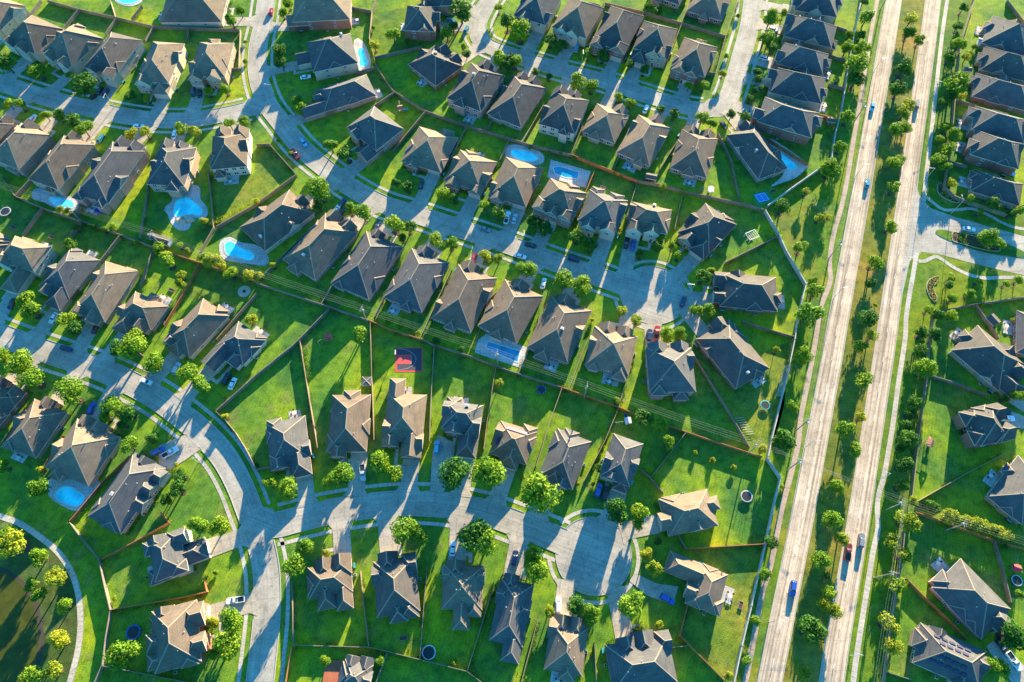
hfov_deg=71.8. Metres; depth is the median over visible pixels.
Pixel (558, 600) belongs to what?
suv
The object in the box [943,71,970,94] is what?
tree
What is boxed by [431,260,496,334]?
house
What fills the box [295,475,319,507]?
driveway
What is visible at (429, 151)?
house
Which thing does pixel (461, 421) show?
house
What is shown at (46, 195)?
swimming pool
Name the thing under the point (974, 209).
pavement
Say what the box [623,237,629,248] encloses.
pickup truck
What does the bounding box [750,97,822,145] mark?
house
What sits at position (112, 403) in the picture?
tree
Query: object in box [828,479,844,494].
tree
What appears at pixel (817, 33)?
house
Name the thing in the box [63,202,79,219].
utility pole
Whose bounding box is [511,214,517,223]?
sedan
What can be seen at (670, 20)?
wooden fence
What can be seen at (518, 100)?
house
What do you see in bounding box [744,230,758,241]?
climbing frame
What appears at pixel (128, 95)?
tree
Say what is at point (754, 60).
driveway
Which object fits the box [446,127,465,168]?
wooden fence
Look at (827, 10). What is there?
house
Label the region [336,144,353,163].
tree
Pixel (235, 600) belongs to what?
pickup truck
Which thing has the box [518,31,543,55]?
driveway
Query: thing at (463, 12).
tree
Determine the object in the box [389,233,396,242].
garden path
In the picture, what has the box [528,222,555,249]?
driveway
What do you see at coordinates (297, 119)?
driveway
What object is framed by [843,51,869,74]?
tree
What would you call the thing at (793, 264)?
boundary wall
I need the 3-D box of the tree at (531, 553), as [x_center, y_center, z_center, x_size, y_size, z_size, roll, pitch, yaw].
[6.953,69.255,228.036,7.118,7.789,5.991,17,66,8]
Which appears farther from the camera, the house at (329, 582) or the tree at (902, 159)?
the tree at (902, 159)
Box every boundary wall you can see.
[732,210,806,681]
[766,0,860,207]
[881,531,904,681]
[909,314,933,496]
[942,0,1007,216]
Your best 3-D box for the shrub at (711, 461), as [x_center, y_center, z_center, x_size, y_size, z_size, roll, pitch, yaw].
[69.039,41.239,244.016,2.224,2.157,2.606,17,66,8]
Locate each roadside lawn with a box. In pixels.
[844,253,1023,681]
[917,0,1023,235]
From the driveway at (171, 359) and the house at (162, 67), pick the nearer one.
the driveway at (171, 359)
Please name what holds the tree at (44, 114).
on the ground at (340, 362)
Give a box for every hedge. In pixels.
[127,492,161,534]
[151,227,171,235]
[193,222,212,233]
[212,197,257,224]
[302,345,311,380]
[769,212,782,234]
[779,173,807,187]
[782,330,798,376]
[959,230,968,243]
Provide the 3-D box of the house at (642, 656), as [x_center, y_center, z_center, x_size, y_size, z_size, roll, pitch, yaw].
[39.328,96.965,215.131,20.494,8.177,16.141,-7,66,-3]
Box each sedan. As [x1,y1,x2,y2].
[7,298,15,309]
[48,312,58,323]
[59,345,72,352]
[91,325,98,333]
[96,86,103,94]
[96,134,104,143]
[101,87,109,96]
[133,124,144,128]
[139,377,152,385]
[171,130,176,139]
[197,89,201,97]
[227,377,237,389]
[268,8,273,15]
[299,138,307,146]
[300,75,310,79]
[338,197,346,207]
[374,221,380,228]
[418,179,424,189]
[449,541,455,556]
[463,26,468,33]
[471,253,477,262]
[479,226,490,232]
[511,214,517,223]
[514,253,526,259]
[525,242,536,248]
[540,278,546,288]
[630,240,635,250]
[642,105,648,113]
[679,296,686,306]
[719,120,727,129]
[742,108,752,114]
[864,179,869,188]
[869,102,874,111]
[962,226,974,231]
[994,638,1008,653]
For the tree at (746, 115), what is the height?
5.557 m
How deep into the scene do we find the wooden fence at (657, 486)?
240.16 m
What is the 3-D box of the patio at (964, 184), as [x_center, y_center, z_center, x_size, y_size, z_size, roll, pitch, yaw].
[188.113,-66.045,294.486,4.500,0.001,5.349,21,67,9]
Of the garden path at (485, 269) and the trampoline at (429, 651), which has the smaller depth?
the trampoline at (429, 651)
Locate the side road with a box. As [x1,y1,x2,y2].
[899,184,1023,296]
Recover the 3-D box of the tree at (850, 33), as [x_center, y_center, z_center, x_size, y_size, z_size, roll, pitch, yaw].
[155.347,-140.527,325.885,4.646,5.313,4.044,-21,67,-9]
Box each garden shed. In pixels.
[146,232,157,241]
[153,235,172,246]
[645,172,656,182]
[826,117,835,125]
[962,67,972,73]
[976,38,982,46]
[985,313,1000,326]
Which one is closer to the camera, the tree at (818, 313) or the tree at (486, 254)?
the tree at (818, 313)
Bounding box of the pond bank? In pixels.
[0,567,43,681]
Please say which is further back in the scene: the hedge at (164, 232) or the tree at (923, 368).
the hedge at (164, 232)
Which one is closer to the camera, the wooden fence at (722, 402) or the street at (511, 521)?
the street at (511, 521)
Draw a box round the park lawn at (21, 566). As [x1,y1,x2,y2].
[0,520,76,681]
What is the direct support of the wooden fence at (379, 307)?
on the ground at (340, 362)
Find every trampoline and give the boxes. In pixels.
[0,207,10,215]
[126,625,140,639]
[421,645,435,659]
[537,384,545,393]
[740,490,753,501]
[760,399,771,409]
[1011,575,1022,585]
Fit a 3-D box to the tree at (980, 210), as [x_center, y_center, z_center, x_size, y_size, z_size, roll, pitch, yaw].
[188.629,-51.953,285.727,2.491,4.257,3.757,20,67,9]
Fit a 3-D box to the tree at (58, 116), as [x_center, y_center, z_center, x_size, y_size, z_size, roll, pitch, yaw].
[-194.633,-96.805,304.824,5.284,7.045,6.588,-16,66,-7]
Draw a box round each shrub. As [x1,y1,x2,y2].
[134,239,139,245]
[184,247,190,253]
[452,658,456,665]
[709,457,715,463]
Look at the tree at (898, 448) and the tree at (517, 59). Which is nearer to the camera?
the tree at (898, 448)
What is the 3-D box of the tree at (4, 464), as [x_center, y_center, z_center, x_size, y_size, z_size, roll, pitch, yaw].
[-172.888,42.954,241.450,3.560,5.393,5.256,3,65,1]
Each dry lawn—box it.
[186,266,254,318]
[211,146,292,220]
[370,7,420,55]
[682,543,762,681]
[698,341,790,449]
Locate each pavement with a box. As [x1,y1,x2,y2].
[0,0,767,681]
[742,0,878,681]
[850,252,918,681]
[918,255,1023,279]
[922,0,948,201]
[926,196,1023,229]
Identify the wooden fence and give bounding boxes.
[0,175,43,209]
[0,408,26,445]
[15,180,31,196]
[21,208,43,236]
[27,0,41,16]
[42,207,152,247]
[43,435,64,468]
[47,0,239,31]
[64,8,79,28]
[69,456,129,521]
[69,522,112,681]
[70,221,81,237]
[74,204,81,218]
[99,234,121,263]
[99,512,169,560]
[101,665,186,681]
[105,17,117,35]
[110,578,208,609]
[131,5,142,20]
[139,170,150,240]
[140,248,153,286]
[145,27,153,41]
[153,247,256,282]
[164,263,199,326]
[196,171,214,260]
[216,143,296,228]
[216,293,257,340]
[216,308,329,411]
[216,411,256,468]
[232,29,241,70]
[256,282,367,320]
[256,466,269,470]
[265,231,306,274]
[285,646,293,681]
[291,582,294,644]
[299,341,318,448]
[299,645,480,681]
[321,251,351,303]
[352,6,370,13]
[356,66,376,74]
[360,570,369,645]
[368,320,420,340]
[369,0,423,111]
[370,91,394,107]
[370,323,374,440]
[373,275,394,319]
[374,46,421,59]
[376,653,387,681]
[393,112,424,152]
[419,568,427,658]
[420,269,451,337]
[421,339,562,388]
[424,110,570,156]
[429,345,434,441]
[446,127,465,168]
[468,586,493,668]
[476,292,496,341]
[483,367,495,448]
[500,138,509,160]
[518,313,540,372]
[521,616,538,681]
[522,104,543,141]
[536,388,561,465]
[562,387,634,415]
[569,341,586,388]
[571,123,583,153]
[571,154,637,182]
[584,407,618,479]
[594,642,596,681]
[605,2,725,38]
[638,180,763,210]
[640,431,686,478]
[650,478,663,493]
[659,142,676,170]
[668,425,762,457]
[677,534,686,549]
[679,605,725,680]
[687,543,764,548]
[695,357,750,448]
[706,36,725,75]
[717,133,739,201]
[724,235,777,263]
[741,320,794,337]
[767,138,807,165]
[827,53,845,62]
[827,83,843,90]
[835,25,849,32]
[887,672,911,679]
[904,578,967,639]
[914,511,1023,549]
[917,453,1004,501]
[932,376,987,396]
[941,297,1023,311]
[949,160,967,168]
[955,99,975,107]
[973,304,999,339]
[992,541,1011,602]
[1006,0,1023,24]
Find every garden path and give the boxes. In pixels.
[40,304,46,313]
[51,69,60,77]
[110,416,119,429]
[211,366,232,383]
[212,622,222,637]
[293,69,312,74]
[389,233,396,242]
[394,449,402,467]
[397,542,401,555]
[412,173,424,177]
[466,552,472,562]
[481,265,488,273]
[522,568,526,579]
[638,242,650,250]
[640,66,652,76]
[703,286,711,291]
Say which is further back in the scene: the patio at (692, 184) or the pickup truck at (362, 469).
the patio at (692, 184)
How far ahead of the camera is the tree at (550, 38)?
321.23 m
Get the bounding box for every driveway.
[0,292,17,324]
[1,96,32,118]
[2,58,31,80]
[6,353,40,384]
[28,307,62,340]
[40,106,69,132]
[45,73,71,94]
[50,368,85,404]
[69,323,99,353]
[82,116,110,142]
[88,383,124,420]
[92,85,117,105]
[96,332,124,364]
[131,123,156,143]
[143,352,181,387]
[148,99,169,113]
[159,435,199,469]
[171,126,186,144]
[174,365,216,406]
[184,89,204,112]
[208,523,249,556]
[210,588,256,620]
[220,118,237,133]
[224,15,255,27]
[265,61,299,77]
[269,21,289,33]
[289,114,306,127]
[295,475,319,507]
[305,178,337,206]
[328,519,352,554]
[341,158,367,179]
[343,453,367,496]
[351,203,378,230]
[374,513,398,552]
[379,212,402,239]
[396,459,420,491]
[409,172,439,208]
[425,227,449,255]
[430,435,454,492]
[440,21,469,33]
[447,518,471,560]
[448,458,473,497]
[453,196,480,223]
[459,43,484,65]
[469,241,493,266]
[470,5,474,16]
[484,468,514,507]
[489,54,498,71]
[497,207,524,238]
[504,534,531,577]
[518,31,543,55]
[518,260,543,285]
[522,64,540,76]
[526,486,558,522]
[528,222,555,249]
[552,46,573,65]
[554,578,579,615]
[561,76,571,93]
[561,276,576,299]
[585,238,611,269]
[597,489,625,525]
[599,59,620,77]
[600,88,622,108]
[602,585,632,638]
[613,239,638,278]
[618,311,639,329]
[618,515,660,543]
[621,67,640,84]
[630,573,677,602]
[640,323,661,346]
[654,104,669,123]
[668,254,699,282]
[672,83,691,100]
[674,302,709,336]
[685,288,711,305]
[686,113,699,129]
[720,109,742,130]
[732,99,760,115]
[743,72,765,85]
[747,52,773,68]
[756,18,781,33]
[759,0,789,12]
[986,641,1023,681]
[1001,396,1023,411]
[1007,411,1023,428]
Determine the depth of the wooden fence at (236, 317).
267.14 m
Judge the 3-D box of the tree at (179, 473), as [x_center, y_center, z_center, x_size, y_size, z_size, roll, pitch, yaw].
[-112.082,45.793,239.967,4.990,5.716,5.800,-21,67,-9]
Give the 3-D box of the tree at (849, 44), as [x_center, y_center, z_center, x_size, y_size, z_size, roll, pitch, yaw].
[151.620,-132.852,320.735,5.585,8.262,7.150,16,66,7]
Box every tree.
[0,52,14,73]
[0,347,12,363]
[0,459,11,473]
[0,524,15,537]
[0,528,30,560]
[3,98,13,109]
[4,347,35,377]
[12,98,27,112]
[14,291,34,307]
[14,366,45,388]
[17,665,43,681]
[18,301,41,320]
[23,576,39,591]
[26,478,51,497]
[28,64,46,80]
[28,548,48,567]
[30,586,47,602]
[35,466,46,473]
[39,111,51,120]
[43,565,67,586]
[43,659,64,681]
[46,629,70,650]
[51,107,65,123]
[52,375,84,396]
[55,205,65,213]
[55,312,79,325]
[56,597,72,614]
[59,383,83,404]
[63,207,71,215]
[63,238,77,249]
[64,113,80,128]
[64,320,82,336]
[65,71,73,77]
[69,72,97,99]
[71,224,81,233]
[73,120,93,136]
[89,224,97,231]
[97,410,112,422]
[98,394,121,413]
[101,226,108,233]
[102,640,142,671]
[107,222,117,232]
[109,338,123,357]
[114,402,136,422]
[116,333,147,361]
[116,421,129,428]
[119,435,138,453]
[121,327,145,343]
[124,90,136,103]
[124,127,137,139]
[138,126,151,139]
[142,93,151,103]
[142,350,163,375]
[144,433,158,444]
[152,241,163,254]
[158,251,175,270]
[160,492,172,505]
[168,479,186,497]
[172,466,188,481]
[174,121,186,135]
[174,278,185,288]
[174,362,199,382]
[175,242,184,249]
[175,270,186,281]
[186,125,201,139]
[186,516,209,533]
[190,374,209,393]
[197,252,207,260]
[199,217,208,224]
[201,252,222,267]
[202,87,212,98]
[205,646,219,659]
[206,616,219,628]
[207,515,230,535]
[211,628,241,660]
[217,259,226,269]
[218,606,243,632]
[220,83,231,96]
[221,413,229,420]
[222,267,237,279]
[223,118,236,129]
[224,13,236,28]
[234,5,245,17]
[238,115,249,126]
[243,269,253,281]
[244,314,257,324]
[254,198,260,206]
[254,272,263,280]
[261,475,278,488]
[269,262,276,269]
[272,43,286,57]
[274,55,286,70]
[277,476,298,503]
[278,8,286,20]
[280,551,306,577]
[282,0,293,11]
[290,95,302,104]
[293,102,305,115]
[297,537,314,557]
[305,177,314,190]
[307,176,330,203]
[312,200,323,211]
[319,655,330,668]
[321,471,339,487]
[321,549,329,556]
[322,139,338,151]
[330,462,355,485]
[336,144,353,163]
[345,201,354,216]
[352,325,366,343]
[353,203,371,223]
[369,40,379,53]
[369,450,390,474]
[375,655,383,665]
[383,214,405,235]
[384,28,401,42]
[386,465,403,482]
[389,516,419,544]
[391,178,400,187]
[398,233,405,243]
[401,180,413,193]
[402,220,417,234]
[403,38,409,48]
[412,527,430,545]
[429,231,441,246]
[431,338,440,344]
[435,187,449,199]
[436,456,469,490]
[440,24,453,42]
[442,236,458,251]
[448,193,459,205]
[449,21,458,34]
[450,0,472,23]
[456,518,491,551]
[457,346,464,351]
[461,42,466,50]
[461,49,471,57]
[468,456,507,488]
[474,527,498,556]
[478,200,489,210]
[478,249,491,262]
[492,49,505,69]
[492,205,505,221]
[493,253,503,263]
[494,3,504,14]
[494,378,503,389]
[500,12,514,33]
[500,54,514,72]
[507,53,522,70]
[508,18,530,44]
[515,260,538,277]
[519,471,563,514]
[522,545,543,563]
[524,560,549,583]
[526,214,540,228]
[531,67,539,75]
[537,220,552,236]
[543,33,557,48]
[544,604,554,617]
[546,72,552,82]
[555,268,574,289]
[557,39,569,52]
[566,594,585,614]
[568,229,585,244]
[570,72,586,89]
[573,274,591,297]
[582,48,591,61]
[583,237,598,253]
[583,603,600,624]
[584,79,598,94]
[595,463,601,471]
[596,49,608,63]
[604,498,627,525]
[614,92,622,103]
[614,397,620,404]
[616,306,627,316]
[617,589,644,618]
[625,59,634,70]
[625,98,635,109]
[630,314,642,326]
[630,503,650,517]
[631,516,643,532]
[634,409,654,426]
[635,249,643,259]
[639,547,652,561]
[640,65,648,76]
[644,1,652,9]
[645,559,663,577]
[651,240,663,251]
[653,5,662,15]
[653,537,661,544]
[655,234,665,242]
[655,418,667,432]
[655,620,663,628]
[656,105,664,114]
[659,183,665,189]
[659,326,674,343]
[663,434,673,450]
[668,241,677,251]
[669,107,679,120]
[672,326,686,339]
[674,251,683,261]
[684,82,694,91]
[688,304,704,315]
[694,269,711,284]
[695,111,709,124]
[698,79,708,92]
[704,303,715,316]
[706,119,717,127]
[706,267,714,275]
[719,70,726,78]
[724,670,733,680]
[726,108,735,119]
[741,655,752,665]
[742,111,750,121]
[746,94,753,104]
[749,615,760,626]
[751,87,756,95]
[752,68,762,77]
[752,75,762,85]
[756,31,772,47]
[758,85,765,93]
[758,443,766,453]
[758,567,771,580]
[763,7,780,26]
[764,535,778,549]
[765,41,777,54]
[766,29,774,40]
[771,428,796,452]
[772,346,780,354]
[775,197,790,215]
[780,8,788,20]
[785,399,799,413]
[792,345,814,365]
[793,241,808,254]
[794,301,825,328]
[797,614,827,644]
[797,665,811,680]
[801,187,811,197]
[805,283,824,298]
[807,275,819,287]
[810,550,832,571]
[814,213,825,223]
[816,596,834,611]
[819,157,840,178]
[820,163,839,179]
[820,585,836,598]
[821,510,843,527]
[822,573,830,579]
[823,213,832,221]
[827,601,843,619]
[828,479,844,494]
[833,141,847,154]
[834,420,856,439]
[834,532,849,546]
[839,110,856,126]
[840,39,854,55]
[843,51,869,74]
[845,30,854,40]
[848,72,866,90]
[848,441,861,457]
[852,340,869,353]
[853,40,872,55]
[854,372,873,388]
[855,30,865,41]
[855,411,867,421]
[856,308,879,327]
[858,9,874,26]
[860,0,869,9]
[864,277,876,288]
[865,330,879,341]
[866,254,885,271]
[877,610,901,634]
[880,636,903,654]
[883,220,898,233]
[884,533,902,550]
[885,156,900,169]
[886,180,900,195]
[887,576,908,593]
[889,80,907,99]
[889,121,905,136]
[893,479,909,491]
[893,510,922,533]
[894,57,912,78]
[894,443,904,453]
[894,454,915,472]
[894,547,913,563]
[895,106,911,120]
[895,154,906,165]
[898,429,918,449]
[899,99,916,113]
[900,121,912,135]
[900,420,913,431]
[902,11,919,25]
[902,26,917,41]
[903,406,918,420]
[906,394,924,408]
[908,495,918,505]
[911,343,928,356]
[912,357,937,378]
[913,34,926,47]
[913,325,928,339]
[922,305,933,314]
[922,500,934,508]
[927,327,941,341]
[929,152,947,168]
[929,503,941,512]
[930,309,946,320]
[935,135,946,144]
[938,97,949,109]
[938,122,953,134]
[938,142,955,156]
[938,162,952,172]
[939,508,956,524]
[942,280,953,289]
[943,49,956,64]
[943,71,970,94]
[944,87,958,99]
[945,127,962,142]
[945,272,956,281]
[946,293,958,303]
[946,309,958,320]
[947,178,957,187]
[949,510,962,524]
[951,37,967,52]
[952,21,964,32]
[957,2,969,15]
[958,514,971,527]
[959,92,967,99]
[961,50,971,62]
[963,194,974,204]
[963,288,976,300]
[965,516,976,528]
[971,516,984,532]
[972,278,982,285]
[974,207,983,216]
[977,228,1001,248]
[978,519,993,534]
[984,656,1010,677]
[985,196,1001,211]
[989,524,1000,535]
[991,525,1006,539]
[995,237,1006,248]
[995,617,1023,651]
[998,394,1009,402]
[1000,280,1010,288]
[1001,528,1014,541]
[1001,543,1008,549]
[1005,209,1016,218]
[1008,390,1023,400]
[1009,534,1018,542]
[1011,275,1023,284]
[1014,204,1023,215]
[1014,589,1023,597]
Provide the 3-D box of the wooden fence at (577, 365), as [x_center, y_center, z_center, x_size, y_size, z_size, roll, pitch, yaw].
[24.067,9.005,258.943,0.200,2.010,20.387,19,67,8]
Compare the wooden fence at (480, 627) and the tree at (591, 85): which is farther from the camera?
the tree at (591, 85)
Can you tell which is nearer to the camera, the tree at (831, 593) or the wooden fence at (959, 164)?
the tree at (831, 593)
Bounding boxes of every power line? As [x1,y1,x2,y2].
[149,232,361,307]
[363,305,490,352]
[590,382,758,443]
[799,459,902,504]
[806,240,845,416]
[841,107,866,239]
[874,572,898,679]
[892,503,904,567]
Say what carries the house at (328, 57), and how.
on the ground at (340, 362)
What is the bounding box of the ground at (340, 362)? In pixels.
[0,0,1023,681]
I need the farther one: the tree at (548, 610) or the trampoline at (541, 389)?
the trampoline at (541, 389)
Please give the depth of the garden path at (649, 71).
319.69 m
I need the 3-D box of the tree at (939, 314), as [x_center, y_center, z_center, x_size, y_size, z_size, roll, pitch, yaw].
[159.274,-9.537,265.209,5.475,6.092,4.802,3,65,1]
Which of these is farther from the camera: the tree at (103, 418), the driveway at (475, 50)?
the driveway at (475, 50)
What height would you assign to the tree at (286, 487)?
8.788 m
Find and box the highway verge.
[736,0,884,681]
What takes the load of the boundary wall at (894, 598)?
on the roadside lawn at (880, 593)
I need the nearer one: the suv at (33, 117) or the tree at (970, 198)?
the tree at (970, 198)
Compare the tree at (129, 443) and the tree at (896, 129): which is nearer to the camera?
the tree at (129, 443)
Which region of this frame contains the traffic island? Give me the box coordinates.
[936,229,1023,257]
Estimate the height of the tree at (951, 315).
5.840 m
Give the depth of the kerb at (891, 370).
257.41 m
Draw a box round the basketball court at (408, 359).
[395,347,421,371]
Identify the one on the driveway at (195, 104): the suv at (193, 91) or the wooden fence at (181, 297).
the suv at (193, 91)
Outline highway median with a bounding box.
[783,0,924,681]
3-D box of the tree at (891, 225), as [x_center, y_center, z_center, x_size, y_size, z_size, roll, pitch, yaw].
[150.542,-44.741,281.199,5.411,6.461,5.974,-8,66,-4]
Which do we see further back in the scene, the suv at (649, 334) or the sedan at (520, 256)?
the sedan at (520, 256)
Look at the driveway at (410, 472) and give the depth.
242.69 m
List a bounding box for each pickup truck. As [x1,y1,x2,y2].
[161,446,178,458]
[226,596,244,604]
[290,148,299,159]
[359,464,365,480]
[503,211,510,223]
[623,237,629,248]
[654,326,659,339]
[843,543,851,561]
[1001,415,1014,421]
[1005,650,1022,670]
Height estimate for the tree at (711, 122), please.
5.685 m
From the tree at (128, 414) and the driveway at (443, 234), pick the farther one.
the driveway at (443, 234)
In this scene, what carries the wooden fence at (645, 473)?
on the ground at (340, 362)
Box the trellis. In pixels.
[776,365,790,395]
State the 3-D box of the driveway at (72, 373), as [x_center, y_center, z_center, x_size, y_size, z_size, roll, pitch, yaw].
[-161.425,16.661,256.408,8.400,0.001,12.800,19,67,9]
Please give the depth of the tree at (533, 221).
280.04 m
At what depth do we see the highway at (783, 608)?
257.54 m
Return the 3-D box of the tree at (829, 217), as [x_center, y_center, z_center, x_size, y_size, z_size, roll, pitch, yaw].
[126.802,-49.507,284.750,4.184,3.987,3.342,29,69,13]
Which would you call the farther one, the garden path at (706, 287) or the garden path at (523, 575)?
the garden path at (706, 287)
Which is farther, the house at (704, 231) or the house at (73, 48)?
the house at (73, 48)
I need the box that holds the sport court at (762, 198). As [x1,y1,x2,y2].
[752,190,772,206]
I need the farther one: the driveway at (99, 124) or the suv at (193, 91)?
the suv at (193, 91)
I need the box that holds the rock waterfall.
[175,214,195,225]
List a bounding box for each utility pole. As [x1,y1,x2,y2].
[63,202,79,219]
[787,458,804,470]
[795,418,811,431]
[828,239,842,258]
[874,571,897,577]
[885,498,904,510]
[944,519,967,530]
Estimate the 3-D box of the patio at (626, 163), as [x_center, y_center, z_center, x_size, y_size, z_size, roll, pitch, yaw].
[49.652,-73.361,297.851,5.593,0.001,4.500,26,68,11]
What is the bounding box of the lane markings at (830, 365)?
[770,1,893,676]
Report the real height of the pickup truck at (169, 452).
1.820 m
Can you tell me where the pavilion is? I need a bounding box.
[361,376,371,386]
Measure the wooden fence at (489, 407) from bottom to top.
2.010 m
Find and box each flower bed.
[926,276,939,301]
[937,182,958,202]
[952,231,1000,251]
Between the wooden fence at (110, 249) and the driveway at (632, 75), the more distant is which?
the driveway at (632, 75)
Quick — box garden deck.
[322,660,343,681]
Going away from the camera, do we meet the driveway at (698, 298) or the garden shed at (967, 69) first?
the driveway at (698, 298)
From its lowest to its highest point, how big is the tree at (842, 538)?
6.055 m
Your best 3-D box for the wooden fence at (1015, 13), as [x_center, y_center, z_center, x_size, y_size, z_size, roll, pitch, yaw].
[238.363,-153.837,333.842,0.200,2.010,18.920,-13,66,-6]
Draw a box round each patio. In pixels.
[10,452,27,462]
[85,204,97,214]
[86,250,97,257]
[160,294,172,305]
[221,302,233,313]
[224,175,238,184]
[252,326,269,337]
[288,410,300,418]
[352,18,358,24]
[374,88,382,98]
[387,303,400,315]
[405,387,411,393]
[416,78,427,86]
[454,396,468,402]
[463,114,476,124]
[544,359,558,372]
[550,671,567,681]
[601,372,618,386]
[622,161,635,172]
[683,178,696,187]
[721,586,734,604]
[751,376,765,387]
[778,295,784,308]
[816,102,826,112]
[822,70,830,78]
[931,557,949,571]
[949,328,961,343]
[955,141,965,152]
[956,118,966,129]
[958,176,968,187]
[974,26,983,35]
[982,469,999,486]
[1003,319,1012,334]
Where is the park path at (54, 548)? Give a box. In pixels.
[0,513,83,681]
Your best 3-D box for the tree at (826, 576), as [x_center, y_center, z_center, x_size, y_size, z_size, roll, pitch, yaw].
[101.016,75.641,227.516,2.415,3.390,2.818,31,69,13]
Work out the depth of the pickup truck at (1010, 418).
250.06 m
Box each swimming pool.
[32,188,78,210]
[46,477,100,510]
[115,0,141,5]
[164,184,207,230]
[219,237,268,265]
[354,38,370,70]
[475,333,526,368]
[505,144,543,164]
[547,160,590,187]
[769,139,806,185]
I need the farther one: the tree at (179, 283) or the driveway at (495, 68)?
the driveway at (495, 68)
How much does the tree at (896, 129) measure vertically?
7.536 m
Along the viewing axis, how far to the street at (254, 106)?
311.59 m
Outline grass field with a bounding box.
[0,571,38,681]
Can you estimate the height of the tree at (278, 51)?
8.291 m
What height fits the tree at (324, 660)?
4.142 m
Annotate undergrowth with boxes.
[1,0,1020,681]
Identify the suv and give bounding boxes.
[29,114,37,120]
[86,401,96,414]
[150,446,164,456]
[171,362,181,374]
[190,87,195,96]
[221,372,230,385]
[339,208,344,215]
[434,441,439,454]
[446,17,455,22]
[510,550,518,565]
[555,597,561,612]
[567,255,579,262]
[573,44,578,52]
[594,483,602,497]
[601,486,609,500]
[646,329,651,340]
[659,593,674,604]
[759,54,769,61]
[768,26,778,32]
[789,580,796,596]
[857,533,864,547]
[914,100,919,109]
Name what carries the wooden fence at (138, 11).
on the ground at (340, 362)
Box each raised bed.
[399,635,406,640]
[738,601,743,609]
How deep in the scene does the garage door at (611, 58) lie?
321.79 m
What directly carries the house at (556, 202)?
on the ground at (340, 362)
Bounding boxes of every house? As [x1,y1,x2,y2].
[0,0,28,40]
[0,114,17,144]
[0,118,56,176]
[0,233,10,253]
[0,236,58,295]
[0,375,29,430]
[1,396,69,458]
[3,15,63,62]
[28,130,99,196]
[38,246,101,312]
[42,23,103,77]
[44,414,121,485]
[71,135,149,214]
[71,261,139,327]
[84,32,145,87]
[87,452,171,533]
[111,291,170,335]
[134,41,187,99]
[142,526,210,586]
[145,599,212,673]
[147,137,200,197]
[160,0,228,26]
[162,298,229,359]
[188,39,236,88]
[201,321,267,372]
[209,124,252,181]
[240,190,314,253]
[265,415,312,478]
[282,209,357,281]
[286,0,352,31]
[295,32,358,80]
[301,74,375,121]
[306,552,353,610]
[326,390,370,458]
[331,228,402,301]
[337,654,375,681]
[347,106,403,165]
[371,551,420,623]
[381,378,426,458]
[383,245,449,314]
[401,126,457,175]
[403,1,440,40]
[408,43,462,89]
[421,0,453,14]
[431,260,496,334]
[441,396,482,459]
[441,559,484,629]
[444,149,496,199]
[447,58,504,119]
[477,278,542,344]
[486,71,546,130]
[488,157,542,209]
[489,573,533,664]
[490,421,537,470]
[513,0,560,33]
[526,293,591,365]
[532,178,586,229]
[538,85,588,142]
[539,427,591,490]
[544,613,587,681]
[552,0,603,46]
[578,186,627,241]
[581,103,629,146]
[584,321,637,382]
[589,6,643,62]
[599,433,642,494]
[605,629,677,681]
[616,114,670,170]
[625,201,671,242]
[630,20,677,68]
[644,340,695,401]
[650,0,682,9]
[656,489,720,535]
[663,550,727,616]
[669,124,717,180]
[670,37,717,85]
[677,203,736,262]
[686,0,729,24]
[696,316,768,389]
[712,270,781,313]
[726,120,787,182]
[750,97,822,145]
[764,66,827,111]
[771,41,831,76]
[780,13,837,53]
[789,0,842,23]
[908,622,990,681]
[928,558,1010,639]
[948,325,1023,400]
[951,403,1015,448]
[961,106,1023,143]
[961,129,1023,176]
[966,169,1022,208]
[967,73,1023,115]
[974,46,1023,84]
[978,16,1023,55]
[983,455,1023,524]
[1012,310,1023,357]
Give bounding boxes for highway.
[758,0,900,681]
[819,0,939,681]
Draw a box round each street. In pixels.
[0,75,248,127]
[0,323,279,681]
[242,97,266,115]
[244,507,278,542]
[248,0,625,293]
[274,491,564,551]
[469,0,759,116]
[556,517,630,594]
[621,266,684,322]
[704,98,728,116]
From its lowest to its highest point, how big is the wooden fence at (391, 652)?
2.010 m
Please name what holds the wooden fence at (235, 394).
on the ground at (340, 362)
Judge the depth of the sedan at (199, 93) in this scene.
313.24 m
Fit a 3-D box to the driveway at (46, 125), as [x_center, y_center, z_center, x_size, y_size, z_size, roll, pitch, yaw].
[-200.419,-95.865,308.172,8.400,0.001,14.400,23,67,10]
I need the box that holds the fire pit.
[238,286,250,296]
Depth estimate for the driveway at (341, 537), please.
234.29 m
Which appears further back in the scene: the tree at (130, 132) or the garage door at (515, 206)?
the tree at (130, 132)
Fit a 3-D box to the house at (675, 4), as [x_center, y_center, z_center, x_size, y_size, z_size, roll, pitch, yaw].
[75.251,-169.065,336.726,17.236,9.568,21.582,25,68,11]
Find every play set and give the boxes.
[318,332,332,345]
[397,100,408,112]
[615,413,631,427]
[698,186,713,193]
[917,436,934,447]
[1009,554,1022,572]
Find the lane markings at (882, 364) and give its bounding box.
[832,3,932,675]
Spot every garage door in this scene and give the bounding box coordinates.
[105,81,116,87]
[156,95,168,99]
[160,473,171,487]
[192,85,204,88]
[206,541,210,555]
[207,605,210,618]
[428,170,438,175]
[469,193,479,199]
[513,204,524,209]
[534,27,543,33]
[566,40,575,46]
[599,235,611,241]
[610,56,620,62]
[626,235,638,240]
[690,251,700,260]
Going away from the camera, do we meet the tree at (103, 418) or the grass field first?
the grass field
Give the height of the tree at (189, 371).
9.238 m
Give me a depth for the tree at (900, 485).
236.31 m
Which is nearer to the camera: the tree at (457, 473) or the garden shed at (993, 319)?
the tree at (457, 473)
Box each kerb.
[0,0,760,681]
[757,0,901,681]
[818,1,940,681]
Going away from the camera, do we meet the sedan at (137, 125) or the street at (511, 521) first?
the street at (511, 521)

